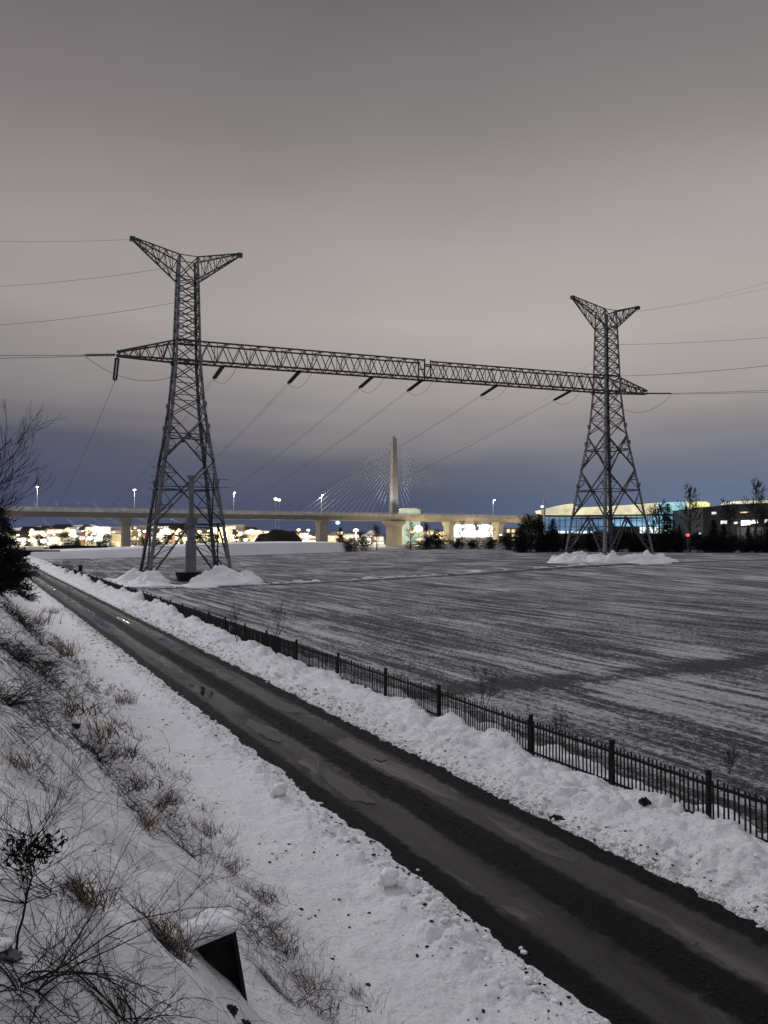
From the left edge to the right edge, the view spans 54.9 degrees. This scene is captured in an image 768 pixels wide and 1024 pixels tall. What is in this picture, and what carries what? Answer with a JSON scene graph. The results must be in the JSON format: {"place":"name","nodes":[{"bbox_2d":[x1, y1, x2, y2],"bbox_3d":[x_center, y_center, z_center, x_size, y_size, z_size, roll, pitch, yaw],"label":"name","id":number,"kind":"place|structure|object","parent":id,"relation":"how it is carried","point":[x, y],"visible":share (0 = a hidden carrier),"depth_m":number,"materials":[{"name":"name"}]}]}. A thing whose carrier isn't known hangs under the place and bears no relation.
{"place":"outdoors","nodes":[
{"label":"outdoors","id":0,"kind":"place"},
{"bbox_2d":[254,529,302,541],"bbox_3d":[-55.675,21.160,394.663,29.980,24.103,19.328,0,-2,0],"label":"mound","id":1,"kind":"object","parent":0,"point":[273,535],"visible":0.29,"depth_m":389.22,"materials":[{"name":"soil"}]},
{"bbox_2d":[0,578,610,1023],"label":"snowy embankment","id":2,"kind":"structure","parent":0,"point":[432,984],"depth_m":10.57,"materials":[{"name":"snow"}]},
{"bbox_2d":[0,937,22,961],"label":"stone","id":3,"kind":"object","parent":2,"relation":"on","point":[14,955],"visible":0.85,"depth_m":3.90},
{"bbox_2d":[0,489,42,584],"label":"conifer tree","id":4,"kind":"object","parent":2,"relation":"on","point":[31,566],"visible":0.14,"depth_m":44.35,"materials":[{"name":"green plant"}]},
{"bbox_2d":[2,743,44,771],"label":"grass tuft","id":5,"kind":"object","parent":2,"relation":"on","point":[23,765],"visible":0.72,"depth_m":7.89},
{"bbox_2d":[0,506,47,598],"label":"conifer tree","id":6,"kind":"object","parent":2,"relation":"on","point":[10,578],"visible":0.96,"depth_m":41.87,"materials":[{"name":"green plant"}]},
{"bbox_2d":[0,400,61,529],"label":"bare tree","id":7,"kind":"object","parent":2,"relation":"on","point":[8,477],"visible":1,"depth_m":38.34,"materials":[{"name":"brown plant"}]},
{"bbox_2d":[6,629,73,676],"bbox_3d":[-7.981,3.171,16.647,1.902,1.254,1.687,0,-2,0],"label":"leafless shrub","id":8,"kind":"object","parent":2,"relation":"on","point":[25,657],"visible":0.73,"depth_m":16.49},
{"bbox_2d":[0,657,88,731],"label":"leafless shrub","id":9,"kind":"object","parent":2,"relation":"on","point":[17,699],"visible":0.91,"depth_m":10.23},
{"bbox_2d":[28,603,65,625],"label":"grass tuft","id":10,"kind":"object","parent":2,"relation":"on","point":[42,620],"visible":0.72,"depth_m":42.90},
{"bbox_2d":[42,644,78,679],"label":"leafless shrub","id":11,"kind":"object","parent":2,"relation":"on","point":[51,661],"visible":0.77,"depth_m":19.09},
{"bbox_2d":[51,636,86,657],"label":"grass tuft","id":12,"kind":"object","parent":2,"relation":"on","point":[67,652],"visible":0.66,"depth_m":33.43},
{"bbox_2d":[0,820,140,914],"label":"leafless shrub","id":13,"kind":"object","parent":2,"relation":"on","point":[50,889],"visible":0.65,"depth_m":4.84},
{"bbox_2d":[0,703,153,949],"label":"leafless shrub","id":14,"kind":"object","parent":2,"relation":"on","point":[28,851],"visible":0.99,"depth_m":4.10,"materials":[{"name":"brown plant"}]},
{"bbox_2d":[0,885,163,1023],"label":"leafless shrub","id":15,"kind":"object","parent":2,"relation":"on","point":[15,980],"visible":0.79,"depth_m":4.03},
{"bbox_2d":[45,853,123,912],"bbox_3d":[-2.107,2.521,5.026,0.677,0.261,0.532,0,-2,8],"label":"grass tuft","id":16,"kind":"object","parent":2,"relation":"on","point":[92,895],"visible":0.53,"depth_m":5.00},
{"bbox_2d":[52,685,128,719],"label":"grass tuft","id":17,"kind":"object","parent":2,"relation":"on","point":[74,711],"visible":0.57,"depth_m":15.74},
{"bbox_2d":[68,704,133,744],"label":"grass tuft","id":18,"kind":"object","parent":2,"relation":"on","point":[103,729],"visible":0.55,"depth_m":16.15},
{"bbox_2d":[80,708,136,789],"bbox_3d":[-4.365,3.736,11.810,0.896,1.193,1.462,1,-2,-25],"label":"leafless shrub","id":19,"kind":"object","parent":2,"relation":"on","point":[116,743],"visible":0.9,"depth_m":11.92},
{"bbox_2d":[8,891,229,1023],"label":"leafless shrub","id":20,"kind":"object","parent":2,"relation":"on","point":[115,1011],"visible":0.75,"depth_m":4.25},
{"bbox_2d":[111,684,145,705],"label":"grass tuft","id":21,"kind":"object","parent":2,"relation":"on","point":[126,699],"visible":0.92,"depth_m":27.58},
{"bbox_2d":[92,731,169,763],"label":"grass tuft","id":22,"kind":"object","parent":2,"relation":"on","point":[130,753],"visible":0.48,"depth_m":15.93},
{"bbox_2d":[122,763,179,793],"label":"grass tuft","id":23,"kind":"object","parent":2,"relation":"on","point":[145,782],"visible":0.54,"depth_m":12.67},
{"bbox_2d":[16,753,294,1023],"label":"leafless shrub","id":24,"kind":"object","parent":2,"relation":"on","point":[64,972],"visible":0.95,"depth_m":3.91,"materials":[{"name":"plant"}]},
{"bbox_2d":[131,796,180,835],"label":"grass tuft","id":25,"kind":"object","parent":2,"relation":"on","point":[151,822],"visible":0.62,"depth_m":10.35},
{"bbox_2d":[133,896,193,940],"bbox_3d":[-1.938,3.295,6.046,0.755,0.266,0.437,0,-2,10],"label":"grass tuft","id":26,"kind":"object","parent":2,"relation":"on","point":[163,927],"visible":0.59,"depth_m":6.04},
{"bbox_2d":[0,590,333,1023],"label":"bramble","id":27,"kind":"object","parent":2,"relation":"on","point":[168,947],"visible":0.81,"depth_m":9.93,"materials":[{"name":"plant"}]},
{"bbox_2d":[153,764,198,816],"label":"leafless shrub","id":28,"kind":"object","parent":2,"relation":"on","point":[168,800],"visible":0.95,"depth_m":12.25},
{"bbox_2d":[157,910,204,964],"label":"grass tuft","id":29,"kind":"object","parent":2,"relation":"on","point":[182,948],"visible":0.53,"depth_m":6.02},
{"bbox_2d":[90,871,279,961],"bbox_3d":[-1.734,3.399,6.414,1.712,0.870,0.982,0,-2,0],"label":"leafless shrub","id":30,"kind":"object","parent":2,"relation":"on","point":[208,933],"visible":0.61,"depth_m":6.23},
{"bbox_2d":[143,816,227,862],"bbox_3d":[-3.049,4.768,10.877,1.393,0.873,0.944,1,-2,-29],"label":"leafless shrub","id":31,"kind":"object","parent":2,"relation":"on","point":[182,847],"visible":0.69,"depth_m":10.86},
{"bbox_2d":[0,604,374,1023],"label":"fallen twigs","id":32,"kind":"object","parent":2,"relation":"on","point":[152,836],"visible":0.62,"depth_m":9.71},
{"bbox_2d":[0,594,409,1023],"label":"dry stalks","id":33,"kind":"object","parent":2,"relation":"on","point":[115,722],"visible":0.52,"depth_m":14.33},
{"bbox_2d":[174,908,247,1001],"bbox_3d":[-1.526,3.949,6.481,0.570,0.836,0.400,-9,-2,-27],"label":"drain box","id":34,"kind":"object","parent":2,"relation":"on","point":[223,958],"visible":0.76,"depth_m":6.47,"materials":[{"name":"concrete"}]},
{"bbox_2d":[190,813,233,837],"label":"grass tuft","id":35,"kind":"object","parent":2,"relation":"on","point":[203,832],"visible":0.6,"depth_m":14.38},
{"bbox_2d":[217,851,253,875],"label":"grass tuft","id":36,"kind":"object","parent":2,"relation":"on","point":[229,866],"visible":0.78,"depth_m":12.22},
{"bbox_2d":[211,884,301,946],"bbox_3d":[-1.585,4.974,9.155,1.187,0.642,0.638,1,-2,-36],"label":"leafless shrub","id":37,"kind":"object","parent":2,"relation":"on","point":[268,936],"visible":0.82,"depth_m":9.11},
{"bbox_2d":[238,874,283,901],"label":"grass tuft","id":38,"kind":"object","parent":2,"relation":"on","point":[261,891],"visible":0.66,"depth_m":11.79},
{"bbox_2d":[240,878,288,908],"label":"grass tuft","id":39,"kind":"object","parent":2,"relation":"on","point":[270,896],"visible":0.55,"depth_m":11.76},
{"bbox_2d":[270,782,287,795],"bbox_3d":[-2.560,6.760,18.001,0.412,0.345,0.378,1,-2,-20],"label":"snow lump","id":40,"kind":"object","parent":2,"relation":"on","point":[279,789],"visible":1,"depth_m":17.91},
{"bbox_2d":[268,920,306,960],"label":"grass tuft","id":41,"kind":"object","parent":2,"relation":"on","point":[288,948],"visible":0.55,"depth_m":9.58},
{"bbox_2d":[238,941,355,1011],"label":"dry grass","id":42,"kind":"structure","parent":2,"relation":"on","point":[271,981],"depth_m":8.03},
{"bbox_2d":[284,956,335,998],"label":"grass tuft","id":43,"kind":"object","parent":2,"relation":"on","point":[304,984],"visible":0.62,"depth_m":8.77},
{"bbox_2d":[303,991,362,1023],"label":"grass tuft","id":44,"kind":"object","parent":2,"relation":"on","point":[334,1007],"visible":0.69,"depth_m":8.31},
{"bbox_2d":[377,867,397,886],"bbox_3d":[0.065,6.520,13.184,0.384,0.335,0.335,0,-2,0],"label":"snow lump","id":45,"kind":"object","parent":2,"relation":"on","point":[387,877],"visible":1,"depth_m":13.07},
{"bbox_2d":[49,618,767,1020],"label":"debris","id":46,"kind":"object","parent":2,"relation":"on","point":[375,842],"visible":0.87,"depth_m":15.02,"materials":[{"name":"soil"}]},
{"bbox_2d":[54,604,767,1023],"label":"snow crumbs","id":47,"kind":"object","parent":2,"relation":"on","point":[528,980],"visible":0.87,"depth_m":17.50,"materials":[{"name":"snow"}]},
{"bbox_2d":[0,0,767,532],"label":"sky","id":48,"kind":"structure","parent":0,"point":[433,180],"materials":[{"name":"grey"}]},
{"bbox_2d":[7,540,767,833],"bbox_3d":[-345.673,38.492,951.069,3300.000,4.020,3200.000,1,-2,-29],"label":"field","id":49,"kind":"structure","parent":0,"point":[655,690],"depth_m":51.27,"materials":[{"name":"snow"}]},
{"bbox_2d":[28,530,47,544],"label":"town building","id":50,"kind":"structure","parent":49,"relation":"on","point":[33,533],"depth_m":587.04,"materials":[{"name":"grey"}]},
{"bbox_2d":[48,533,73,544],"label":"town building","id":51,"kind":"structure","parent":49,"relation":"on","point":[53,538],"depth_m":571.74,"materials":[{"name":"grey"}]},
{"bbox_2d":[50,545,107,548],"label":"barrier wall","id":52,"kind":"structure","parent":49,"relation":"on","point":[78,546],"depth_m":261.43,"materials":[{"name":"concrete"}]},
{"bbox_2d":[93,527,110,542],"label":"town building","id":53,"kind":"structure","parent":49,"relation":"on","point":[102,529],"depth_m":563.45,"materials":[{"name":"grey"}]},
{"bbox_2d":[104,567,173,586],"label":"snow heap","id":54,"kind":"object","parent":49,"relation":"on","point":[134,577],"visible":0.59,"depth_m":103.30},
{"bbox_2d":[129,236,242,580],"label":"lattice pylon","id":55,"kind":"object","parent":49,"relation":"on","point":[191,548],"visible":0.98,"depth_m":115.16,"materials":[{"name":"metal"}]},
{"bbox_2d":[116,339,647,394],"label":"lattice crossbeam","id":56,"kind":"object","parent":55,"relation":"attached to","point":[324,370],"visible":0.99,"depth_m":129.90,"materials":[{"name":"metal"}]},
{"bbox_2d":[30,541,349,558],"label":"snow levee","id":57,"kind":"structure","parent":49,"relation":"on","point":[265,548],"depth_m":259.27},
{"bbox_2d":[174,565,262,587],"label":"snow heap","id":58,"kind":"object","parent":49,"relation":"on","point":[222,575],"visible":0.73,"depth_m":105.54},
{"bbox_2d":[213,528,231,541],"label":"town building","id":59,"kind":"structure","parent":49,"relation":"on","point":[229,538],"depth_m":567.61,"materials":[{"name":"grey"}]},
{"bbox_2d":[243,530,262,541],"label":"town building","id":60,"kind":"structure","parent":49,"relation":"on","point":[255,533],"depth_m":599.43,"materials":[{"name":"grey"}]},
{"bbox_2d":[1,436,522,546],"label":"cable stayed bridge","id":61,"kind":"structure","parent":49,"relation":"on","point":[394,520],"depth_m":427.19,"materials":[{"name":"concrete"}]},
{"bbox_2d":[343,536,358,551],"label":"evergreen shrub","id":62,"kind":"object","parent":49,"relation":"on","point":[347,544],"visible":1,"depth_m":323.67,"materials":[{"name":"green plant"}]},
{"bbox_2d":[348,530,375,550],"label":"evergreen shrub","id":63,"kind":"object","parent":49,"relation":"on","point":[361,543],"visible":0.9,"depth_m":329.54,"materials":[{"name":"green plant"}]},
{"bbox_2d":[176,563,598,586],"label":"snow ridge","id":64,"kind":"structure","parent":49,"relation":"on","point":[363,578],"depth_m":110.55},
{"bbox_2d":[23,555,767,930],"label":"snow bank","id":65,"kind":"structure","parent":49,"relation":"on","point":[733,847],"depth_m":19.08,"materials":[{"name":"snow"}]},
{"bbox_2d":[223,600,246,641],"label":"leafless shrub","id":66,"kind":"object","parent":65,"relation":"on","point":[236,621],"visible":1,"depth_m":42.93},
{"bbox_2d":[256,596,294,653],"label":"leafless shrub","id":67,"kind":"object","parent":65,"relation":"on","point":[279,618],"visible":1,"depth_m":37.28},
{"bbox_2d":[51,562,767,842],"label":"picket fence","id":68,"kind":"object","parent":49,"relation":"on","point":[306,655],"visible":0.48,"depth_m":22.05,"materials":[{"name":"black metal"}]},
{"bbox_2d":[399,508,419,543],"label":"green lit building","id":69,"kind":"structure","parent":49,"relation":"on","point":[405,527],"depth_m":519.88,"materials":[{"name":"grey"}]},
{"bbox_2d":[415,533,434,549],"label":"evergreen shrub","id":70,"kind":"object","parent":49,"relation":"on","point":[427,543],"visible":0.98,"depth_m":299.60,"materials":[{"name":"green plant"}]},
{"bbox_2d":[427,529,448,548],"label":"evergreen shrub","id":71,"kind":"object","parent":49,"relation":"on","point":[435,537],"visible":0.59,"depth_m":309.80,"materials":[{"name":"green plant"}]},
{"bbox_2d":[454,522,492,542],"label":"lit hall","id":72,"kind":"structure","parent":49,"relation":"on","point":[470,532],"depth_m":559.50,"materials":[{"name":"grey"}]},
{"bbox_2d":[455,655,504,711],"bbox_3d":[3.690,6.516,27.569,1.960,2.158,1.532,0,-2,0],"label":"leafless shrub","id":73,"kind":"object","parent":49,"relation":"on","point":[488,679],"visible":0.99,"depth_m":27.69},
{"bbox_2d":[512,524,529,552],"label":"conifer tree","id":74,"kind":"object","parent":49,"relation":"on","point":[521,549],"visible":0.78,"depth_m":214.31,"materials":[{"name":"green plant"}]},
{"bbox_2d":[511,513,548,552],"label":"evergreen tree","id":75,"kind":"object","parent":49,"relation":"on","point":[535,526],"visible":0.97,"depth_m":212.38,"materials":[{"name":"green plant"}]},
{"bbox_2d":[535,524,549,551],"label":"conifer tree","id":76,"kind":"object","parent":49,"relation":"on","point":[542,539],"visible":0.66,"depth_m":216.34,"materials":[{"name":"green plant"}]},
{"bbox_2d":[543,518,563,552],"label":"conifer tree","id":77,"kind":"object","parent":49,"relation":"on","point":[553,545],"visible":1,"depth_m":215.21,"materials":[{"name":"green plant"}]},
{"bbox_2d":[546,706,569,747],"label":"leafless shrub","id":78,"kind":"object","parent":49,"relation":"on","point":[555,721],"visible":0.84,"depth_m":23.07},
{"bbox_2d":[561,535,588,551],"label":"evergreen shrub","id":79,"kind":"object","parent":49,"relation":"on","point":[577,545],"visible":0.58,"depth_m":219.04,"materials":[{"name":"green plant"}]},
{"bbox_2d":[404,528,762,551],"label":"undergrowth","id":80,"kind":"object","parent":49,"relation":"on","point":[491,543],"visible":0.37,"depth_m":266.32,"materials":[{"name":"green plant"}]},
{"bbox_2d":[583,526,594,551],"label":"conifer tree","id":81,"kind":"object","parent":49,"relation":"on","point":[589,548],"visible":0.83,"depth_m":221.47,"materials":[{"name":"green plant"}]},
{"bbox_2d":[564,295,653,554],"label":"lattice pylon","id":82,"kind":"object","parent":49,"relation":"on","point":[607,447],"visible":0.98,"depth_m":149.27,"materials":[{"name":"metal"}]},
{"bbox_2d":[547,550,678,563],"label":"snow heap","id":83,"kind":"object","parent":49,"relation":"on","point":[645,557],"visible":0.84,"depth_m":140.13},
{"bbox_2d":[523,500,709,548],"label":"arena","id":84,"kind":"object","parent":49,"relation":"on","point":[561,515],"visible":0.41,"depth_m":273.11,"materials":[{"name":"grey"}]},
{"bbox_2d":[545,517,607,531],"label":"window","id":85,"kind":"structure","parent":84,"relation":"in","point":[562,519],"depth_m":273.23,"materials":[{"name":"blue glass"}]},
{"bbox_2d":[613,516,672,525],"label":"window","id":86,"kind":"structure","parent":84,"relation":"in","point":[617,521],"depth_m":273.23,"materials":[{"name":"blue glass"}]},
{"bbox_2d":[613,529,633,551],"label":"evergreen tree","id":87,"kind":"object","parent":49,"relation":"on","point":[625,533],"visible":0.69,"depth_m":219.06,"materials":[{"name":"green plant"}]},
{"bbox_2d":[638,524,655,551],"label":"conifer tree","id":88,"kind":"object","parent":49,"relation":"on","point":[643,549],"visible":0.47,"depth_m":221.52,"materials":[{"name":"green plant"}]},
{"bbox_2d":[640,505,664,545],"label":"bare tree","id":89,"kind":"object","parent":49,"relation":"on","point":[654,524],"visible":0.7,"depth_m":223.80,"materials":[{"name":"brown plant"}]},
{"bbox_2d":[650,499,666,535],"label":"bare tree","id":90,"kind":"object","parent":49,"relation":"on","point":[658,511],"visible":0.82,"depth_m":219.49,"materials":[{"name":"brown plant"}]},
{"bbox_2d":[649,503,684,552],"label":"conifer tree","id":91,"kind":"object","parent":49,"relation":"on","point":[667,519],"visible":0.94,"depth_m":214.96,"materials":[{"name":"green plant"}]},
{"bbox_2d":[671,535,690,552],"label":"evergreen shrub","id":92,"kind":"object","parent":49,"relation":"on","point":[684,545],"visible":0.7,"depth_m":214.76,"materials":[{"name":"green plant"}]},
{"bbox_2d":[675,484,705,552],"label":"bare tree","id":93,"kind":"object","parent":49,"relation":"on","point":[692,508],"visible":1,"depth_m":213.77,"materials":[{"name":"brown plant"}]},
{"bbox_2d":[688,530,708,551],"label":"evergreen tree","id":94,"kind":"object","parent":49,"relation":"on","point":[695,537],"visible":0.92,"depth_m":213.81,"materials":[{"name":"green plant"}]},
{"bbox_2d":[703,519,726,552],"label":"conifer tree","id":95,"kind":"object","parent":49,"relation":"on","point":[714,533],"visible":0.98,"depth_m":212.09,"materials":[{"name":"green plant"}]},
{"bbox_2d":[672,500,767,549],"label":"office building","id":96,"kind":"structure","parent":49,"relation":"on","point":[739,524],"depth_m":246.12,"materials":[{"name":"grey"}]},
{"bbox_2d":[708,535,734,552],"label":"evergreen shrub","id":97,"kind":"object","parent":49,"relation":"on","point":[729,542],"visible":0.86,"depth_m":211.73,"materials":[{"name":"green plant"}]},
{"bbox_2d":[718,523,733,552],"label":"conifer tree","id":98,"kind":"object","parent":49,"relation":"on","point":[723,532],"visible":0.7,"depth_m":213.37,"materials":[{"name":"green plant"}]},
{"bbox_2d":[718,497,738,549],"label":"bare tree","id":99,"kind":"object","parent":49,"relation":"on","point":[729,515],"visible":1,"depth_m":215.88,"materials":[{"name":"brown plant"}]},
{"bbox_2d":[719,745,738,774],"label":"leafless shrub","id":100,"kind":"object","parent":49,"relation":"on","point":[729,757],"visible":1,"depth_m":20.33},
{"bbox_2d":[737,538,752,552],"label":"evergreen shrub","id":101,"kind":"object","parent":49,"relation":"on","point":[743,546],"visible":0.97,"depth_m":210.59,"materials":[{"name":"green plant"}]},
{"bbox_2d":[739,478,767,551],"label":"bare tree","id":102,"kind":"object","parent":49,"relation":"on","point":[760,500],"visible":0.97,"depth_m":211.83,"materials":[{"name":"brown plant"}]},
{"bbox_2d":[746,533,767,552],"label":"evergreen shrub","id":103,"kind":"object","parent":49,"relation":"on","point":[756,546],"visible":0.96,"depth_m":210.07,"materials":[{"name":"green plant"}]},
{"bbox_2d":[753,506,767,550],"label":"bare tree","id":104,"kind":"object","parent":49,"relation":"on","point":[763,519],"visible":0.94,"depth_m":210.65,"materials":[{"name":"brown plant"}]},
{"bbox_2d":[15,562,767,1023],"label":"road","id":105,"kind":"structure","parent":0,"point":[553,934],"depth_m":14.48,"materials":[{"name":"asphalt"}]},
{"bbox_2d":[189,684,214,697],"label":"puddle","id":106,"kind":"object","parent":105,"relation":"on","point":[204,692],"visible":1,"depth_m":31.44,"materials":[{"name":"black liquid"}]},
{"bbox_2d":[245,718,283,741],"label":"puddle","id":107,"kind":"object","parent":105,"relation":"on","point":[260,728],"visible":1,"depth_m":24.94,"materials":[{"name":"grey"}]},
{"bbox_2d":[239,683,300,712],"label":"puddle","id":108,"kind":"object","parent":105,"relation":"on","point":[276,702],"visible":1,"depth_m":29.70,"materials":[{"name":"grey"}]},
{"bbox_2d":[322,771,374,803],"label":"puddle","id":109,"kind":"object","parent":105,"relation":"on","point":[349,789],"visible":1,"depth_m":19.19,"materials":[{"name":"grey"}]},
{"bbox_2d":[337,738,387,760],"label":"puddle","id":110,"kind":"object","parent":105,"relation":"on","point":[354,746],"visible":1,"depth_m":22.61,"materials":[{"name":"grey"}]},
{"bbox_2d":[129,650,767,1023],"bbox_3d":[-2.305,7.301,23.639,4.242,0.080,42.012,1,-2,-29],"label":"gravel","id":111,"kind":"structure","parent":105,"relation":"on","point":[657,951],"depth_m":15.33,"materials":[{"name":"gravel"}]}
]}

